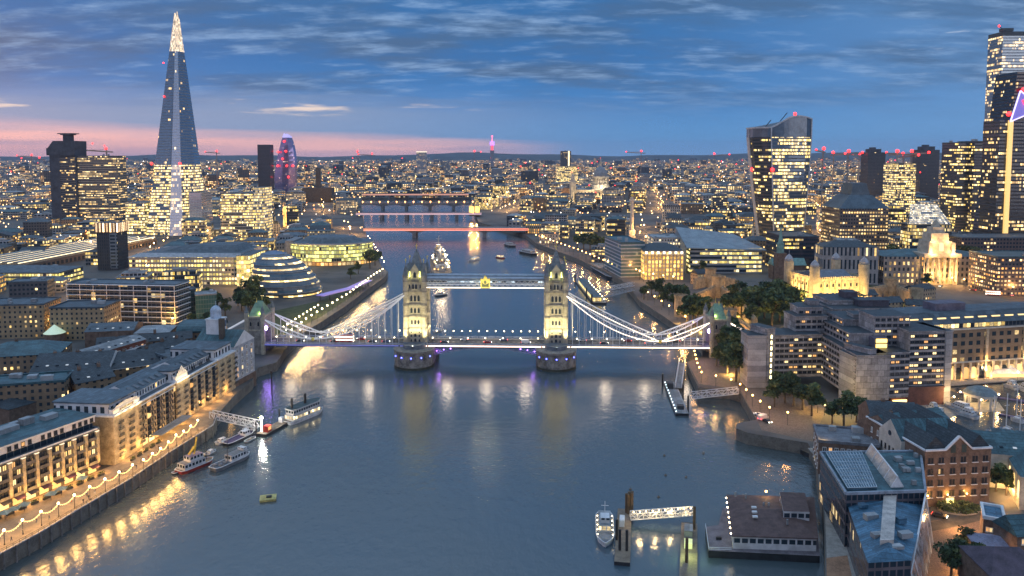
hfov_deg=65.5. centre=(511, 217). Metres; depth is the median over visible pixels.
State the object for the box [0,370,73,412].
courtyard block
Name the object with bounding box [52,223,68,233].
town block
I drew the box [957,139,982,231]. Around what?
dark office block
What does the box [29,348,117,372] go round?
warehouse
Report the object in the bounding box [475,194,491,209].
office block
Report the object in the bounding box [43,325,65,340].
conical tent
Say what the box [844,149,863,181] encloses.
tower crane
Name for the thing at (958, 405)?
motor yacht
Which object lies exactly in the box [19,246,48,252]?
office block
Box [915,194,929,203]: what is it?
office block
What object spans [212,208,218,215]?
office block
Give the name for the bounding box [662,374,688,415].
landing stage
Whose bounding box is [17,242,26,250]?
office block
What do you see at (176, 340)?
slate terrace
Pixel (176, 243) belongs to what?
town block
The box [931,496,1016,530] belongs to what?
yard road
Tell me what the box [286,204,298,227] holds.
office block
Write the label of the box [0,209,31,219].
office block
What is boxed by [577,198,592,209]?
office block
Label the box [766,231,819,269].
dark wedge office
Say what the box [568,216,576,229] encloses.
office block
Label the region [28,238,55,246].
office block
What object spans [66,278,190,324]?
balconied flats
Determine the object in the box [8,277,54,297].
office block
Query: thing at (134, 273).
office block
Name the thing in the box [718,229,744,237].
office block
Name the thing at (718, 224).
office block
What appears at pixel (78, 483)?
planter
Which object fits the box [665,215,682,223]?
office block
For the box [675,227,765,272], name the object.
sloping roof office
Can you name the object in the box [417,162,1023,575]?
bank
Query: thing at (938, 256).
stone tower hall
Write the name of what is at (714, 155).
tower crane
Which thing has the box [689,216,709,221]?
office block
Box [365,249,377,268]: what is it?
broadleaf tree
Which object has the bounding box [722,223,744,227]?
office block
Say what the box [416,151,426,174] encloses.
slim tower
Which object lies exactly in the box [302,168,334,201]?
brick chimney tower
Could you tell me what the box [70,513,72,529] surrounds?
quay pile
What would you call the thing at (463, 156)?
hills
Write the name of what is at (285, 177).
bulging glass tower
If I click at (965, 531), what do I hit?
broadleaf tree
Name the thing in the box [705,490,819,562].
floating restaurant
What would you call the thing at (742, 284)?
broadleaf tree
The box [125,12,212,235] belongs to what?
glass spire tower
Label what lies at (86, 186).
hospital tower
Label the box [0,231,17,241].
office block
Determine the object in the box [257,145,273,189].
dark tower
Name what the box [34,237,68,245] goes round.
office block
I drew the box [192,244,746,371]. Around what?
suspension bridge
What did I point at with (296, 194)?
office block
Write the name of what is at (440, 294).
motor launch
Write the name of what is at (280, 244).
office block
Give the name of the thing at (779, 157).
top heavy tower
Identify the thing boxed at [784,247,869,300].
castle keep
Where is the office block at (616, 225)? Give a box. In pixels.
[607,216,625,235]
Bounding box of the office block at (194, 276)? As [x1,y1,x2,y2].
[157,267,202,290]
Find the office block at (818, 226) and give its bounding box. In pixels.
[816,220,821,233]
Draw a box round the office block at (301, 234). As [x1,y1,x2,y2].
[279,231,306,237]
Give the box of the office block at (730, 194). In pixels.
[722,191,734,197]
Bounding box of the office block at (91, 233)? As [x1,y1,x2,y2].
[87,226,96,240]
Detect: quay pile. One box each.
[2,552,4,569]
[15,545,17,562]
[27,538,29,555]
[39,532,41,548]
[50,525,52,542]
[60,519,62,535]
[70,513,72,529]
[80,508,81,523]
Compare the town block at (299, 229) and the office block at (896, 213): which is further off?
the office block at (896, 213)
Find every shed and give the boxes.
[84,321,143,347]
[133,325,176,333]
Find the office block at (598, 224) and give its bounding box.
[592,217,601,231]
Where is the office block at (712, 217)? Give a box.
[705,213,726,224]
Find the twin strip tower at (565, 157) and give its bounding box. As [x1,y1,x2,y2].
[560,150,570,165]
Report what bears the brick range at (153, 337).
on the bank at (331, 278)
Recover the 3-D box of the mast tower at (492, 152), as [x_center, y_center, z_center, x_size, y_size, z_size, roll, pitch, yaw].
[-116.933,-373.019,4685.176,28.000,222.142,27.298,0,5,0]
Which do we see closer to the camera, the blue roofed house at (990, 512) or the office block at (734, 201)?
the blue roofed house at (990, 512)
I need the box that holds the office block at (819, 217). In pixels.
[816,213,821,220]
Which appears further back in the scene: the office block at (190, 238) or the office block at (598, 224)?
the office block at (598, 224)
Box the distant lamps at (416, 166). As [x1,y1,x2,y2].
[13,161,830,238]
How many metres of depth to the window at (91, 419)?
272.30 m
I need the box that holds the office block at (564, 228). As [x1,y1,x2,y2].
[557,221,569,238]
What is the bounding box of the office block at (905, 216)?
[903,213,909,221]
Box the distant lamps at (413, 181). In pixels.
[0,160,906,243]
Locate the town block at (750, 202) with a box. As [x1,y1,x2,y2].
[748,196,752,205]
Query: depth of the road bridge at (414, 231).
1138.64 m
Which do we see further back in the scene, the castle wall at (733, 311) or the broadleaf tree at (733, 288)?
the broadleaf tree at (733, 288)
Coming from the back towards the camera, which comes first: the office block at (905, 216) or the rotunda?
the office block at (905, 216)
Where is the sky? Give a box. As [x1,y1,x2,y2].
[0,0,1023,156]
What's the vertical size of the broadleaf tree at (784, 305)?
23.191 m
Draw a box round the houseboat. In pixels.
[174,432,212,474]
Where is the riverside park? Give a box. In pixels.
[275,286,363,336]
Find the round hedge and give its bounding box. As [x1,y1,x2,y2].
[936,499,980,514]
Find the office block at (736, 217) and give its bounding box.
[735,212,753,222]
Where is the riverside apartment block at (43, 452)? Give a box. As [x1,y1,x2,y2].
[0,408,99,511]
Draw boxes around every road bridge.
[356,212,481,219]
[358,201,474,209]
[362,194,468,199]
[363,227,528,237]
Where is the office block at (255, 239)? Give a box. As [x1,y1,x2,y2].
[244,237,265,241]
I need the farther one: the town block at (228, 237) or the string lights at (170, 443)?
the town block at (228, 237)
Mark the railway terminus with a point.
(69, 252)
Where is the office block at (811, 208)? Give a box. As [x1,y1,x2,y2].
[806,201,815,214]
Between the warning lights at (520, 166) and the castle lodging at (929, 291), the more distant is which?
the warning lights at (520, 166)
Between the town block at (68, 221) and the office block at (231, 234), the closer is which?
the office block at (231, 234)
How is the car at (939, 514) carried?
on the yard road at (1009, 503)
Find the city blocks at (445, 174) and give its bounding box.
[0,157,940,236]
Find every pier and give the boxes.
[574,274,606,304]
[614,508,630,565]
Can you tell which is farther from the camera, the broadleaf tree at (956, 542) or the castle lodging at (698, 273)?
the castle lodging at (698, 273)
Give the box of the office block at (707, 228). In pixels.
[699,226,715,231]
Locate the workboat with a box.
[222,429,253,445]
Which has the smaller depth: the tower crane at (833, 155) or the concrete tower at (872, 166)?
the tower crane at (833, 155)
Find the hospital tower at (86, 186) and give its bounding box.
[46,133,127,222]
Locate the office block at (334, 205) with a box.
[333,200,335,210]
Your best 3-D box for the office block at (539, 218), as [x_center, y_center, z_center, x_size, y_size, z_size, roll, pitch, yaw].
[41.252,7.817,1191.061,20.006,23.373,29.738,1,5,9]
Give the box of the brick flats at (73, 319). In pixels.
[48,298,120,339]
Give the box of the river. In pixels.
[0,200,823,575]
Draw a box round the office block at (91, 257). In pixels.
[85,248,97,265]
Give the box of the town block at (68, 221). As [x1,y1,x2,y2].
[60,217,82,225]
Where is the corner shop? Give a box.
[966,532,1009,546]
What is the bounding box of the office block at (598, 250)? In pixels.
[591,243,604,262]
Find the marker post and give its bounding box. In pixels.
[270,371,272,393]
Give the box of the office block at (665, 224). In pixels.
[662,221,677,232]
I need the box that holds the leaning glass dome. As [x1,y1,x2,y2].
[250,250,322,298]
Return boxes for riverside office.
[129,242,264,286]
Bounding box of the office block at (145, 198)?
[138,195,150,200]
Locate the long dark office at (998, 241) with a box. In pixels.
[949,233,1023,250]
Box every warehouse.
[0,338,71,374]
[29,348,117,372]
[111,345,164,381]
[857,405,951,435]
[858,398,914,419]
[866,403,992,506]
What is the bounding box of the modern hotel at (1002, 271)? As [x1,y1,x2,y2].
[968,250,1023,295]
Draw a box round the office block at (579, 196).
[576,193,595,204]
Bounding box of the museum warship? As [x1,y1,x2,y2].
[430,236,451,272]
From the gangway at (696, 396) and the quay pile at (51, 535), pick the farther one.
the gangway at (696, 396)
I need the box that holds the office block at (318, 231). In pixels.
[307,229,334,235]
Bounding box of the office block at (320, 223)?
[311,221,330,224]
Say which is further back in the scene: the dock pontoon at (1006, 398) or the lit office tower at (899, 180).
the lit office tower at (899, 180)
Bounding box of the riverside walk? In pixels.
[808,448,855,575]
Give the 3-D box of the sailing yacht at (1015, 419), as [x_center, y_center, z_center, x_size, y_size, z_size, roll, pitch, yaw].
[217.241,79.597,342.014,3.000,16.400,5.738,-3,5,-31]
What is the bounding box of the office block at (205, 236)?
[185,231,208,242]
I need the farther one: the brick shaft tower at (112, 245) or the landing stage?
the brick shaft tower at (112, 245)
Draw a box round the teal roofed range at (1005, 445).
[971,430,1023,488]
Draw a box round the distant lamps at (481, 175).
[23,161,845,239]
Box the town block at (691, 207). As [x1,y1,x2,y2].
[680,202,703,213]
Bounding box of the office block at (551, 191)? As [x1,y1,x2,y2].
[542,189,555,194]
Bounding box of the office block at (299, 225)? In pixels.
[288,223,306,227]
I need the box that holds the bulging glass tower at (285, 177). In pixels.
[274,133,296,193]
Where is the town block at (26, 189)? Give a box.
[6,187,29,194]
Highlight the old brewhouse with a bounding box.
[196,301,255,386]
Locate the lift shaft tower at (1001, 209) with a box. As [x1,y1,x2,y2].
[978,90,1023,232]
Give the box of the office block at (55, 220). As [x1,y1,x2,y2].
[45,218,59,224]
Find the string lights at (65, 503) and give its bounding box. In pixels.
[0,466,131,535]
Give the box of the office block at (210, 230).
[207,223,213,239]
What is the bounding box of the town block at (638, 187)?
[632,185,643,189]
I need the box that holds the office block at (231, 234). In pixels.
[216,232,238,241]
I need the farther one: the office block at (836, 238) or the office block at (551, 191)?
the office block at (551, 191)
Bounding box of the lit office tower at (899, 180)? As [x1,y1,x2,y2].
[882,162,916,212]
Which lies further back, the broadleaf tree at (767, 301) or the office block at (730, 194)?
the office block at (730, 194)
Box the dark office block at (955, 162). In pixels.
[939,141,970,231]
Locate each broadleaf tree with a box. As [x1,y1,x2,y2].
[187,312,196,318]
[202,311,208,318]
[216,292,222,305]
[219,297,231,315]
[232,286,243,305]
[232,289,245,310]
[238,279,248,306]
[241,290,257,311]
[244,274,266,296]
[253,295,268,305]
[346,267,356,278]
[353,261,361,273]
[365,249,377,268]
[372,250,380,265]
[573,234,580,247]
[577,232,588,249]
[585,232,594,250]
[589,234,601,244]
[639,285,650,299]
[646,280,655,295]
[651,278,665,293]
[657,287,669,305]
[664,282,674,300]
[668,293,677,308]
[672,284,682,292]
[676,295,700,324]
[678,283,689,294]
[682,292,707,327]
[697,296,712,314]
[699,259,706,268]
[710,344,723,365]
[715,325,728,344]
[716,346,729,373]
[719,341,743,381]
[720,294,731,306]
[720,324,744,346]
[722,283,739,307]
[724,331,740,367]
[731,316,739,330]
[732,292,747,317]
[735,280,747,289]
[740,288,751,299]
[741,303,760,324]
[747,285,767,318]
[758,281,773,292]
[758,291,781,326]
[762,380,782,406]
[766,278,786,294]
[767,371,781,384]
[769,286,788,322]
[773,293,797,315]
[776,376,793,402]
[780,374,801,405]
[782,370,796,395]
[783,286,803,301]
[788,285,807,300]
[793,383,810,409]
[802,382,826,415]
[824,401,839,423]
[834,389,857,425]
[851,396,862,422]
[855,397,866,406]
[886,244,899,248]
[920,273,933,282]
[932,541,961,575]
[937,538,967,574]
[953,525,975,544]
[956,244,973,251]
[969,541,985,545]
[990,462,1008,491]
[996,468,1014,495]
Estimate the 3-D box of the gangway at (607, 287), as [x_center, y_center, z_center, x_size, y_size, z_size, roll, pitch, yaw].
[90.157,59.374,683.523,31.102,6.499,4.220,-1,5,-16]
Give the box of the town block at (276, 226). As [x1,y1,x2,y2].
[273,220,280,232]
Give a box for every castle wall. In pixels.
[674,274,757,323]
[693,267,736,288]
[724,307,749,329]
[869,276,923,300]
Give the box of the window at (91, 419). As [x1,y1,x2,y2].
[7,418,92,452]
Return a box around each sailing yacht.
[986,396,995,430]
[1000,393,1011,429]
[1010,385,1023,423]
[1018,399,1021,429]
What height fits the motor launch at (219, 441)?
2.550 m
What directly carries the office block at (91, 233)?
on the bank at (331, 278)
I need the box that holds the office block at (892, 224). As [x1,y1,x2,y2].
[888,221,900,228]
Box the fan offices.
[556,166,577,181]
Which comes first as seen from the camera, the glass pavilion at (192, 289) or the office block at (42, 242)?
the glass pavilion at (192, 289)
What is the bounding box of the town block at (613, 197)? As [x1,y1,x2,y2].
[602,192,622,209]
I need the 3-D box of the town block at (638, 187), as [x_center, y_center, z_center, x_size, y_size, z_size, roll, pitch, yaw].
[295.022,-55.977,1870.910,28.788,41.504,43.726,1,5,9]
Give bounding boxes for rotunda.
[963,385,997,409]
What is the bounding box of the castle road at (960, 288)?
[912,284,1023,301]
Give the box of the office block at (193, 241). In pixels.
[177,240,201,243]
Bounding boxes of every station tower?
[469,202,473,215]
[475,202,479,215]
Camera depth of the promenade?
275.97 m
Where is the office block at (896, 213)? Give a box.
[887,204,903,222]
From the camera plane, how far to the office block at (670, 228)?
987.40 m
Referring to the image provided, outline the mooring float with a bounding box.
[259,494,276,502]
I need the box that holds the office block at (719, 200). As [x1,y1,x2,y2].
[711,192,727,212]
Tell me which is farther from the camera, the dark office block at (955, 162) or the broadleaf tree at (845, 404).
the dark office block at (955, 162)
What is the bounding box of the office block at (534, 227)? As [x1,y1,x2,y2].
[526,221,541,233]
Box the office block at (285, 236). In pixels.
[277,234,293,240]
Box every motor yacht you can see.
[926,402,938,407]
[944,401,977,414]
[955,407,979,419]
[1003,380,1018,389]
[1018,383,1023,391]
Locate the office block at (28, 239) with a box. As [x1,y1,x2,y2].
[17,234,44,246]
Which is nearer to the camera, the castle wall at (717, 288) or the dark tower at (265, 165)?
the castle wall at (717, 288)
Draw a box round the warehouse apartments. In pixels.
[52,340,237,464]
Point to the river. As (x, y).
(486, 462)
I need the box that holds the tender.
[204,449,215,455]
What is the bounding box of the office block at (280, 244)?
[276,238,289,251]
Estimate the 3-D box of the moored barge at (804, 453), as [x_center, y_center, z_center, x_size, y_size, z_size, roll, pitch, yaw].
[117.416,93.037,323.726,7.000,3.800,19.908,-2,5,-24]
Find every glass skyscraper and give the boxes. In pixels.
[972,72,1023,232]
[984,25,1023,120]
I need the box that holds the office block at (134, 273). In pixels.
[116,268,152,278]
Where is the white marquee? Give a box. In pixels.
[989,365,1023,377]
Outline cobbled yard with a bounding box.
[927,519,979,575]
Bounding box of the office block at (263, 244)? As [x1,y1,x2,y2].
[248,242,267,247]
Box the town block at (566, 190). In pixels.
[563,187,576,193]
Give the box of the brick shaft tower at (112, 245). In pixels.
[94,221,128,269]
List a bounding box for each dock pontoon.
[961,391,1023,401]
[998,413,1023,418]
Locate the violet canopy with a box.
[316,280,371,301]
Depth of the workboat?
335.06 m
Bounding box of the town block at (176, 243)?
[164,241,188,245]
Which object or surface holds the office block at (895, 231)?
on the bank at (751, 432)
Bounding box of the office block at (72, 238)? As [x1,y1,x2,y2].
[50,235,75,243]
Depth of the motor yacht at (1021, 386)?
386.82 m
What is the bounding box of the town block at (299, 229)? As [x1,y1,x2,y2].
[284,226,309,232]
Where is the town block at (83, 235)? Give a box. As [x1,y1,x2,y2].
[61,229,86,241]
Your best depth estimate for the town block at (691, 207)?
1526.21 m
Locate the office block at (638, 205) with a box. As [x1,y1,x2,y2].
[627,201,642,212]
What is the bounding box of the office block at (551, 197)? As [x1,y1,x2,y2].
[547,194,567,203]
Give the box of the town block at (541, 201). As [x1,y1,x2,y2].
[528,195,546,209]
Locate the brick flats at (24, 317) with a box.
[0,297,60,338]
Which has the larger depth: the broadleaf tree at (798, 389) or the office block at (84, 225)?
the office block at (84, 225)
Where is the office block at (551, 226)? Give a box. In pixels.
[541,222,559,239]
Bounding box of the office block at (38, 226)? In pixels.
[22,218,52,237]
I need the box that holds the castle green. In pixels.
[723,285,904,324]
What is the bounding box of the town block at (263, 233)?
[248,228,267,237]
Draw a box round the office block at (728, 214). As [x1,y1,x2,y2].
[714,209,732,220]
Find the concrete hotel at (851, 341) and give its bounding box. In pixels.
[740,289,953,404]
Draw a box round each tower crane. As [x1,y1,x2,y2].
[16,154,32,185]
[21,157,43,186]
[86,147,112,155]
[205,150,219,184]
[710,153,729,183]
[815,147,825,212]
[830,151,845,196]
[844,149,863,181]
[852,152,861,182]
[885,149,916,162]
[888,149,929,162]
[899,153,919,162]
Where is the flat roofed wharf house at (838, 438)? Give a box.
[813,424,880,473]
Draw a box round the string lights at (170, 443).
[144,421,197,461]
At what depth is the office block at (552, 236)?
1018.75 m
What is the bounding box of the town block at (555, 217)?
[545,214,568,221]
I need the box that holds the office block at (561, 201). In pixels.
[549,198,569,207]
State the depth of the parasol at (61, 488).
268.08 m
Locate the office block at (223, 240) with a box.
[211,238,236,241]
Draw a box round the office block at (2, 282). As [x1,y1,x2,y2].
[0,274,6,292]
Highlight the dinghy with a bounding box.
[244,436,255,442]
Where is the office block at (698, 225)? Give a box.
[687,221,712,229]
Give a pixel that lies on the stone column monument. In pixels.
(631, 231)
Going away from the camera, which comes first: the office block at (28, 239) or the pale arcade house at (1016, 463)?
the pale arcade house at (1016, 463)
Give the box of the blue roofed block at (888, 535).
[847,492,933,575]
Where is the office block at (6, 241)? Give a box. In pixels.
[0,238,16,253]
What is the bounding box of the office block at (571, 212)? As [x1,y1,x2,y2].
[562,208,576,217]
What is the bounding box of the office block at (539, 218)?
[532,215,544,221]
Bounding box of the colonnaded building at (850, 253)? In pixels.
[814,240,878,283]
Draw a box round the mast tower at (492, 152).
[490,135,493,166]
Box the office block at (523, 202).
[519,196,532,211]
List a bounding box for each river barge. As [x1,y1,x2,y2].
[209,431,249,471]
[504,242,515,246]
[519,249,536,254]
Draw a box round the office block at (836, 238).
[832,237,860,240]
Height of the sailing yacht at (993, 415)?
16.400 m
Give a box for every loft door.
[951,445,955,452]
[961,444,966,451]
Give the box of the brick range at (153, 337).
[96,329,192,344]
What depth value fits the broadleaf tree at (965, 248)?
775.82 m
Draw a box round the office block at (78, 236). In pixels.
[56,234,80,242]
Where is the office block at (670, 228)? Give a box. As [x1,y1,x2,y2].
[666,224,688,232]
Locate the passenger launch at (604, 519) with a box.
[595,505,614,547]
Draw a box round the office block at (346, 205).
[336,198,356,213]
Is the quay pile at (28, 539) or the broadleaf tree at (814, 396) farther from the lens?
the broadleaf tree at (814, 396)
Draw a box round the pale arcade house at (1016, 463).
[990,427,1023,509]
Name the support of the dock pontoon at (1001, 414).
on the dock basin
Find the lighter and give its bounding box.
[591,263,611,279]
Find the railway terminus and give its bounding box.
[0,236,156,264]
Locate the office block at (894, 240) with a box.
[888,236,900,248]
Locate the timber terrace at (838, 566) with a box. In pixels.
[826,555,851,575]
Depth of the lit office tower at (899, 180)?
1321.17 m
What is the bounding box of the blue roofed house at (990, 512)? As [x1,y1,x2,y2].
[980,501,1005,533]
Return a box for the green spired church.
[768,228,806,280]
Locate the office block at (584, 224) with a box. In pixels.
[575,216,593,235]
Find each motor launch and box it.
[214,437,227,444]
[434,292,446,296]
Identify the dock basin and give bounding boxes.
[950,379,1023,430]
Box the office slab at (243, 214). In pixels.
[220,187,272,240]
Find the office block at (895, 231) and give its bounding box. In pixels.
[888,227,900,235]
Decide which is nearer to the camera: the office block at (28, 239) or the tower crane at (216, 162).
the office block at (28, 239)
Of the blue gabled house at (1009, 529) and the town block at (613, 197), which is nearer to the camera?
the blue gabled house at (1009, 529)
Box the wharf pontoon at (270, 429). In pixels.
[255,409,287,436]
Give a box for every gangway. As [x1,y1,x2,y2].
[209,410,259,428]
[599,282,633,291]
[603,287,634,297]
[630,506,692,520]
[691,386,738,399]
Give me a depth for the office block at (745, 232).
1041.86 m
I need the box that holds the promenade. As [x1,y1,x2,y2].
[0,391,233,551]
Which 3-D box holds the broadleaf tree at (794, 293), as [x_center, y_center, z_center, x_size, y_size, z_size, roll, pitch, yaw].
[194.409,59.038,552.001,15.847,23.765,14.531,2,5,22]
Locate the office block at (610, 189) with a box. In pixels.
[603,187,618,193]
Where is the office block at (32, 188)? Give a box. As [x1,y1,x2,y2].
[20,185,37,190]
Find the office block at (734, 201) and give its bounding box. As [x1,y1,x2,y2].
[727,199,743,208]
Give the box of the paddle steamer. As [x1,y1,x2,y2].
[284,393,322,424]
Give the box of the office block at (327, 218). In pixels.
[317,215,331,228]
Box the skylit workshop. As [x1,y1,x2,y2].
[75,334,146,351]
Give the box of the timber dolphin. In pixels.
[625,491,633,515]
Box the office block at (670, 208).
[662,203,680,219]
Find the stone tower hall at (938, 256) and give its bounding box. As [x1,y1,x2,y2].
[878,219,968,283]
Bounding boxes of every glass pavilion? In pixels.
[189,286,195,313]
[195,289,216,317]
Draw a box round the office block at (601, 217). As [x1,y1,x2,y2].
[582,213,604,229]
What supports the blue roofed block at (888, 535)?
on the bank at (751, 432)
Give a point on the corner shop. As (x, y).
(986, 539)
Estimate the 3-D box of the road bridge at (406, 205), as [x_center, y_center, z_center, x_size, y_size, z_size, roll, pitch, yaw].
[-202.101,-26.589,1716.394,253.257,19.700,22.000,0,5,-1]
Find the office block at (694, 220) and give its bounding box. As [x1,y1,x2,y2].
[687,219,705,221]
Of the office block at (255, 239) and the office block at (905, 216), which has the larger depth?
the office block at (905, 216)
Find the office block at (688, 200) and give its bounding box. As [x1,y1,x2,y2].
[680,199,703,211]
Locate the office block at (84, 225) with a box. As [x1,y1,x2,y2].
[72,220,97,230]
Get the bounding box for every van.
[521,339,530,343]
[757,413,767,420]
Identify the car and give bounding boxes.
[763,418,771,423]
[931,511,947,518]
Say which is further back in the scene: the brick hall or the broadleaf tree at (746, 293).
the broadleaf tree at (746, 293)
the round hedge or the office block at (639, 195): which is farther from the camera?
the office block at (639, 195)
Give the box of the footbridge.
[675,358,684,388]
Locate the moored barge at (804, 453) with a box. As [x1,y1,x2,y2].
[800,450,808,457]
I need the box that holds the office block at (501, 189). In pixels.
[493,184,508,196]
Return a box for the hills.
[0,152,941,161]
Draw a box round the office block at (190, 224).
[181,217,206,236]
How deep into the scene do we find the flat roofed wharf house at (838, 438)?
288.59 m
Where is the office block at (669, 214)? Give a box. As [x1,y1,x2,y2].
[666,213,680,216]
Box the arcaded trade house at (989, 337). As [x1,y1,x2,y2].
[879,299,1023,385]
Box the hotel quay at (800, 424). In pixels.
[688,356,823,440]
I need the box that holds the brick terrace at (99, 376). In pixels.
[67,361,115,392]
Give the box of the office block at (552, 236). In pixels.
[539,231,559,243]
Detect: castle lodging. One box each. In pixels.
[690,267,704,283]
[858,289,877,296]
[882,294,903,307]
[904,282,935,299]
[904,296,927,306]
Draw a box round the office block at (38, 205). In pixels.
[24,202,50,210]
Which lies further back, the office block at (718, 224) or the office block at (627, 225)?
the office block at (627, 225)
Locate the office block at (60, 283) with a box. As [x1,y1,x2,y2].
[31,276,70,292]
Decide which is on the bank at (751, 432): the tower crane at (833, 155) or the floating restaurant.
the tower crane at (833, 155)
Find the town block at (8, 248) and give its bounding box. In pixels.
[0,243,13,254]
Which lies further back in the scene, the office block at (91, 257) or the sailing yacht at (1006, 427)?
the office block at (91, 257)
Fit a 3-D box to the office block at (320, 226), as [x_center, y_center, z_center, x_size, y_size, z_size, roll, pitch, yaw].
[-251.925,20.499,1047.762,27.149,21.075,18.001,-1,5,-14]
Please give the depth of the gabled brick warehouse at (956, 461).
261.37 m
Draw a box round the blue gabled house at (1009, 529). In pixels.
[992,514,1023,549]
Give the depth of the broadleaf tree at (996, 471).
270.16 m
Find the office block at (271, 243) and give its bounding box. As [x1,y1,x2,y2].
[266,238,274,250]
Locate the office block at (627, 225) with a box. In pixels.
[626,222,629,231]
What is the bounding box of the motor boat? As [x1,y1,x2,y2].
[468,257,479,261]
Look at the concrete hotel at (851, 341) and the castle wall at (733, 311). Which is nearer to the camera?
the concrete hotel at (851, 341)
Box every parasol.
[0,510,11,514]
[8,506,20,510]
[18,502,30,506]
[44,491,57,495]
[55,486,67,494]
[76,476,87,479]
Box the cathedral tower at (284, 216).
[283,201,291,226]
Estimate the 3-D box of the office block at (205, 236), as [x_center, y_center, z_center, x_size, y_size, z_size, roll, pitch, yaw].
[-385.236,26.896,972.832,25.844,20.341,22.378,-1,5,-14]
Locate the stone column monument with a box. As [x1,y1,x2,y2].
[628,194,634,237]
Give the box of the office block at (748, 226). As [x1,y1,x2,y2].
[743,222,752,236]
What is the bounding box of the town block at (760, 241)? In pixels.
[743,236,765,262]
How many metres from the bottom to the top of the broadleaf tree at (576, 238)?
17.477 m
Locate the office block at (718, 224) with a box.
[713,219,732,231]
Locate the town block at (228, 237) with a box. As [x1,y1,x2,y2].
[209,236,236,241]
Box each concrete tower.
[860,147,885,196]
[912,145,939,198]
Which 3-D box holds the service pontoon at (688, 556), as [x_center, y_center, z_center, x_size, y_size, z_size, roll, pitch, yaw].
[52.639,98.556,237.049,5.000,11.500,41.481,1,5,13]
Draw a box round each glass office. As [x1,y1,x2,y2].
[285,234,373,265]
[900,204,951,248]
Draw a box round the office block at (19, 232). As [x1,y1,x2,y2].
[0,228,22,237]
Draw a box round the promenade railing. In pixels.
[0,415,216,553]
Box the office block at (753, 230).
[752,226,756,235]
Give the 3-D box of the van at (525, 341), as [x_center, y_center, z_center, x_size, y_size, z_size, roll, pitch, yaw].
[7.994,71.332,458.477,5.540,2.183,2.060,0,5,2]
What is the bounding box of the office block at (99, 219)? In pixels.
[90,217,111,221]
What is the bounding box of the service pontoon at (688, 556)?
[679,506,696,575]
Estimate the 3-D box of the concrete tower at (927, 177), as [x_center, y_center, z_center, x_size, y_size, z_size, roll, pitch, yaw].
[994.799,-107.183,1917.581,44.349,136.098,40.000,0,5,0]
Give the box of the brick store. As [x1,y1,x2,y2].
[0,398,36,424]
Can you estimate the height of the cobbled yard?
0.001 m
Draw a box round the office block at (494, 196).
[481,192,498,206]
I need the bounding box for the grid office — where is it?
[647,234,679,247]
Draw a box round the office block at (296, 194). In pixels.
[286,190,305,200]
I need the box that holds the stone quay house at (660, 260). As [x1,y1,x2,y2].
[641,243,684,279]
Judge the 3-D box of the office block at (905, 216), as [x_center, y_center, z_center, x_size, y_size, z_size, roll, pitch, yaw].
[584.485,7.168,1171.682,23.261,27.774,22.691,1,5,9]
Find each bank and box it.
[0,162,430,570]
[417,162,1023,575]
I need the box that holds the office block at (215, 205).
[212,202,219,212]
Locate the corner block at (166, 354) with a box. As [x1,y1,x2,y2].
[154,347,170,359]
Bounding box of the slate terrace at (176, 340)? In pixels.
[137,334,186,348]
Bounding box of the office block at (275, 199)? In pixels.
[272,195,279,202]
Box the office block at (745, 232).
[723,228,746,237]
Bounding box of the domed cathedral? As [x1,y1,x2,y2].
[570,160,608,201]
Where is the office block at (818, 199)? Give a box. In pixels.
[815,194,834,204]
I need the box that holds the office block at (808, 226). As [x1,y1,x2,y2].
[804,223,811,233]
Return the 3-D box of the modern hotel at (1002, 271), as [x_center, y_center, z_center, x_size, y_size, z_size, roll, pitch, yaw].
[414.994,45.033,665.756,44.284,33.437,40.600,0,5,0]
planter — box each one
[30,498,38,504]
[76,480,83,485]
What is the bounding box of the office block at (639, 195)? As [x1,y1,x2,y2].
[628,189,644,209]
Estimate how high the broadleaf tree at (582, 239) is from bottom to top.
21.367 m
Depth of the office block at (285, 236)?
933.10 m
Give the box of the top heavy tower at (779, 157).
[746,112,812,237]
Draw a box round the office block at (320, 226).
[310,225,330,228]
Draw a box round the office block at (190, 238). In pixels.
[178,236,202,242]
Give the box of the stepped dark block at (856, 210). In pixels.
[821,182,889,249]
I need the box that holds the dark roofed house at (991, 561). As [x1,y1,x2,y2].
[958,545,1023,575]
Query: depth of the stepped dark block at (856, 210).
864.51 m
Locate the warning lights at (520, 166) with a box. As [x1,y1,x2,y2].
[10,158,920,192]
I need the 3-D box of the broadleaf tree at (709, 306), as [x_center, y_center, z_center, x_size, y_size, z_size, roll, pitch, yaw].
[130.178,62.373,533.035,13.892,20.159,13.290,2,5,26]
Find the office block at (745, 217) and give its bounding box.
[738,213,754,222]
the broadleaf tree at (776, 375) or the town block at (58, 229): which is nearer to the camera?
the broadleaf tree at (776, 375)
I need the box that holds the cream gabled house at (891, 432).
[879,418,947,449]
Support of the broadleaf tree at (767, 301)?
on the bank at (751, 432)
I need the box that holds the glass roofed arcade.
[819,443,926,546]
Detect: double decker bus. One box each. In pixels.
[335,334,353,341]
[986,290,1000,295]
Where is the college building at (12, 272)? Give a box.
[0,264,82,284]
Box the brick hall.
[176,319,227,338]

